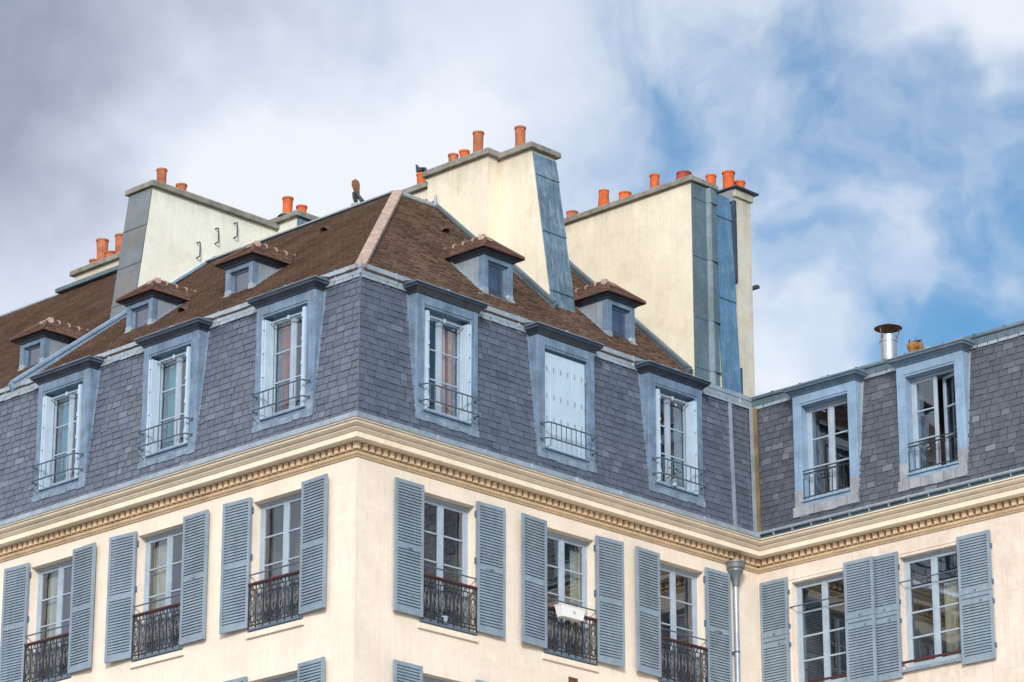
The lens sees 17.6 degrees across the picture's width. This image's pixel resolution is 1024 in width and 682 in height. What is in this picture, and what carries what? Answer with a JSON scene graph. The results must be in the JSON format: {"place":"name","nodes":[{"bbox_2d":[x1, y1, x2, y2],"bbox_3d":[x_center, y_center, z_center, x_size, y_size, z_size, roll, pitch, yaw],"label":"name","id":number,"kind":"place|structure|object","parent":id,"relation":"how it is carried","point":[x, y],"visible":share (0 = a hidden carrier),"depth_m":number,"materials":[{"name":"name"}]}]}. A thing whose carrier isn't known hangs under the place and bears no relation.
{"place":"outdoors","nodes":[
{"label":"outdoors","id":0,"kind":"place"},
{"bbox_2d":[0,125,761,681],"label":"apartment building","id":1,"kind":"structure","parent":0,"point":[360,509],"depth_m":59.19,"materials":[{"name":"beige paint"}]},
{"bbox_2d":[0,542,96,681],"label":"window","id":2,"kind":"structure","parent":1,"relation":"in","point":[58,639],"depth_m":59.84,"materials":[{"name":"blue wood"}]},
{"bbox_2d":[44,571,57,677],"bbox_3d":[-8.349,5.207,60.216,0.455,2.200,0.084,-18,-26,41],"label":"curtain","id":3,"kind":"object","parent":1,"relation":"attached to","point":[52,603],"visible":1,"depth_m":60.38,"materials":[{"name":"beige fabric"}]},
{"bbox_2d":[60,397,68,480],"bbox_3d":[-8.266,1.865,61.340,0.306,1.850,0.084,-18,-26,41],"label":"curtain","id":4,"kind":"object","parent":1,"relation":"attached to","point":[65,430],"visible":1,"depth_m":61.41,"materials":[{"name":"teal fabric"}]},
{"bbox_2d":[104,509,208,668],"bbox_3d":[-6.123,4.426,57.848,2.638,2.480,0.363,-18,-26,41],"label":"window","id":5,"kind":"structure","parent":1,"relation":"in","point":[169,630],"depth_m":57.82,"materials":[{"name":"blue wood"}]},
{"bbox_2d":[151,539,166,649],"bbox_3d":[-6.224,4.533,58.277,0.356,2.200,0.085,-18,-26,41],"label":"curtain","id":6,"kind":"object","parent":1,"relation":"attached to","point":[160,560],"visible":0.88,"depth_m":58.38,"materials":[{"name":"beige fabric"}]},
{"bbox_2d":[167,360,176,446],"bbox_3d":[-6.068,1.169,59.335,0.346,1.850,0.085,-18,-26,41],"label":"curtain","id":7,"kind":"object","parent":1,"relation":"attached to","point":[171,396],"visible":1,"depth_m":59.42,"materials":[{"name":"teal fabric"}]},
{"bbox_2d":[219,473,327,638],"bbox_3d":[-3.927,3.729,55.843,2.637,2.480,0.363,-18,-26,41],"label":"window","id":8,"kind":"structure","parent":1,"relation":"in","point":[259,599],"depth_m":55.82,"materials":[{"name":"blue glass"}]},
{"bbox_2d":[224,656,324,681],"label":"window","id":9,"kind":"structure","parent":1,"relation":"in","point":[320,661],"depth_m":54.50,"materials":[{"name":"blue wood"}]},
{"bbox_2d":[281,321,290,410],"bbox_3d":[-3.915,0.485,57.369,0.246,1.850,0.084,-18,-26,41],"label":"curtain","id":10,"kind":"object","parent":1,"relation":"attached to","point":[286,355],"visible":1,"depth_m":57.41,"materials":[{"name":"fabric"}]},
{"bbox_2d":[434,325,444,412],"bbox_3d":[-1.253,0.519,57.468,0.086,1.850,0.226,-18,-26,41],"label":"curtain","id":11,"kind":"object","parent":1,"relation":"attached to","point":[443,365],"visible":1,"depth_m":57.53,"materials":[{"name":"pink fabric"}]},
{"bbox_2d":[393,659,485,681],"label":"window","id":12,"kind":"structure","parent":1,"relation":"in","point":[396,663],"depth_m":54.64,"materials":[{"name":"blue wood"}]},
{"bbox_2d":[437,607,451,623],"bbox_3d":[-1.149,4.611,55.617,0.284,0.305,0.287,-18,-26,41],"label":"potted plant","id":13,"kind":"object","parent":1,"relation":"on","point":[445,618],"visible":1,"depth_m":55.56,"materials":[{"name":"green plant"}]},
{"bbox_2d":[445,326,451,414],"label":"curtain","id":14,"kind":"object","parent":1,"relation":"attached to","point":[448,360],"visible":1,"depth_m":57.69,"materials":[{"name":"brown fabric"}]},
{"bbox_2d":[393,477,505,641],"bbox_3d":[-1.141,3.802,56.055,0.325,2.480,2.640,-18,-26,41],"label":"window","id":15,"kind":"structure","parent":1,"relation":"in","point":[466,602],"depth_m":55.99,"materials":[{"name":"blue wood"}]},
{"bbox_2d":[554,603,585,621],"bbox_3d":[0.993,4.756,57.632,0.294,0.215,0.620,-18,-26,41],"label":"flower box","id":16,"kind":"object","parent":1,"relation":"attached to","point":[569,612],"visible":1,"depth_m":57.51,"materials":[{"name":"white plastic"}]},
{"bbox_2d":[521,513,624,671],"bbox_3d":[0.971,4.511,58.094,0.363,2.480,2.637,-18,-26,41],"label":"window","id":17,"kind":"structure","parent":1,"relation":"in","point":[586,642],"depth_m":58.12,"materials":[{"name":"blue wood"}]},
{"bbox_2d":[570,545,580,654],"bbox_3d":[1.120,4.642,58.591,0.084,2.200,0.256,-18,-26,41],"label":"curtain","id":18,"kind":"object","parent":1,"relation":"attached to","point":[574,567],"visible":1,"depth_m":58.70,"materials":[{"name":"beige fabric"}]},
{"bbox_2d":[667,465,680,486],"bbox_3d":[3.001,2.488,60.913,0.266,0.394,0.278,-6,-20,16],"label":"potted plant","id":19,"kind":"object","parent":1,"relation":"on","point":[674,482],"visible":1,"depth_m":60.84,"materials":[{"name":"green plant"}]},
{"bbox_2d":[635,546,732,681],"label":"window","id":20,"kind":"structure","parent":1,"relation":"in","point":[641,610],"depth_m":60.11,"materials":[{"name":"blue wood"}]},
{"bbox_2d":[0,0,1023,395],"label":"sky","id":21,"kind":"structure","parent":0,"point":[880,143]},
{"bbox_2d":[752,320,1023,681],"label":"apartment building","id":22,"kind":"structure","parent":0,"point":[892,491],"depth_m":60.30,"materials":[{"name":"stone"}]},
{"bbox_2d":[759,556,877,681],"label":"window","id":23,"kind":"structure","parent":22,"relation":"in","point":[861,619],"depth_m":60.79,"materials":[{"name":"blue wood"}]},
{"bbox_2d":[868,530,996,681],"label":"window","id":24,"kind":"structure","parent":22,"relation":"in","point":[981,594],"depth_m":58.94,"materials":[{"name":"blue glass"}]},
{"bbox_2d":[944,580,960,655],"bbox_3d":[7.870,5.050,58.928,0.326,1.550,0.083,-18,-26,41],"label":"curtain","id":25,"kind":"object","parent":22,"relation":"attached to","point":[952,615],"visible":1,"depth_m":58.97,"materials":[{"name":"beige fabric"}]}
]}

